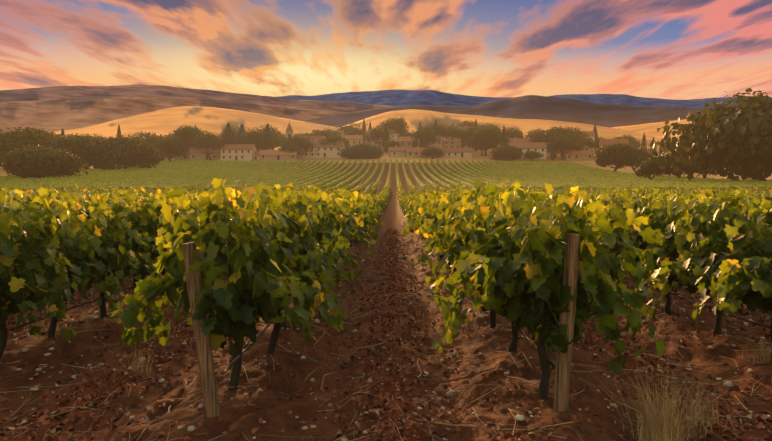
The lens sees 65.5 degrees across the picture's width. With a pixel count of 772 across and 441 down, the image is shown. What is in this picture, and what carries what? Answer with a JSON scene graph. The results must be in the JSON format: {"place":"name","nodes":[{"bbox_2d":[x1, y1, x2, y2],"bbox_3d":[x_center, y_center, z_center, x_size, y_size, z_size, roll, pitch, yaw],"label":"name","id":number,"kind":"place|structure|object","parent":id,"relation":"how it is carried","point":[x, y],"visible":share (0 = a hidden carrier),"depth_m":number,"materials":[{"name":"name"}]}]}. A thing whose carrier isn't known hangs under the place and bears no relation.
{"place":"outdoors","nodes":[
{"label":"outdoors","id":0,"kind":"place"},
{"bbox_2d":[0,144,771,440],"bbox_3d":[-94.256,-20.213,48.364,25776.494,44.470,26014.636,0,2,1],"label":"ground","id":1,"kind":"structure","parent":0,"point":[237,419],"depth_m":6.32,"materials":[{"name":"brown soil"}]},
{"bbox_2d":[140,120,628,160],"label":"village","id":2,"kind":"object","parent":1,"relation":"on","point":[250,152],"visible":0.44,"depth_m":322.33,"materials":[{"name":"beige stone"}]},
{"bbox_2d":[0,243,770,440],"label":"stones","id":3,"kind":"object","parent":1,"relation":"on","point":[517,417],"visible":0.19,"depth_m":6.26,"materials":[{"name":"brown stone"}]},
{"bbox_2d":[0,178,771,374],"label":"vine leaves","id":4,"kind":"object","parent":1,"relation":"on","point":[531,292],"visible":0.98,"depth_m":6.08,"materials":[{"name":"green plant"}]},
{"bbox_2d":[0,228,771,440],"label":"dead leaves","id":5,"kind":"object","parent":1,"relation":"on","point":[43,415],"visible":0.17,"depth_m":6.04,"materials":[{"name":"brown plant"}]},
{"bbox_2d":[0,237,771,440],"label":"prunings","id":6,"kind":"object","parent":1,"relation":"on","point":[375,432],"visible":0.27,"depth_m":6.12,"materials":[{"name":"plant"}]},
{"bbox_2d":[0,233,771,398],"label":"vine trunks","id":7,"kind":"object","parent":1,"relation":"on","point":[544,360],"depth_m":6.59,"materials":[{"name":"brown plant"}]},
{"bbox_2d":[0,185,771,360],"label":"vine shoots","id":8,"kind":"object","parent":1,"relation":"on","point":[366,244],"visible":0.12,"depth_m":6.03,"materials":[{"name":"green plant"}]},
{"bbox_2d":[0,159,771,189],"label":"vines","id":9,"kind":"object","parent":1,"relation":"on","point":[179,174],"visible":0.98,"depth_m":182.95,"materials":[{"name":"green plant"}]},
{"bbox_2d":[2,185,771,239],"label":"vine leaves","id":10,"kind":"object","parent":1,"relation":"on","point":[382,198],"visible":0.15,"depth_m":98.99,"materials":[{"name":"green plant"}]},
{"bbox_2d":[13,198,771,417],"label":"posts","id":11,"kind":"object","parent":1,"relation":"on","point":[210,388],"visible":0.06,"depth_m":4.81,"materials":[{"name":"brown wood"}]},
{"bbox_2d":[24,276,771,440],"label":"dry grass tufts","id":12,"kind":"object","parent":1,"relation":"on","point":[660,434],"visible":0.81,"depth_m":4.57,"materials":[{"name":"brown plant"}]},
{"bbox_2d":[0,84,771,155],"bbox_3d":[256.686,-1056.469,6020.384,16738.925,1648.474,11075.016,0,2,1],"label":"hills","id":13,"kind":"structure","parent":0,"point":[128,109],"depth_m":2968.51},
{"bbox_2d":[0,0,771,99],"label":"sky","id":14,"kind":"structure","parent":0,"point":[661,49],"materials":[{"name":"multicoloured"}]}
]}

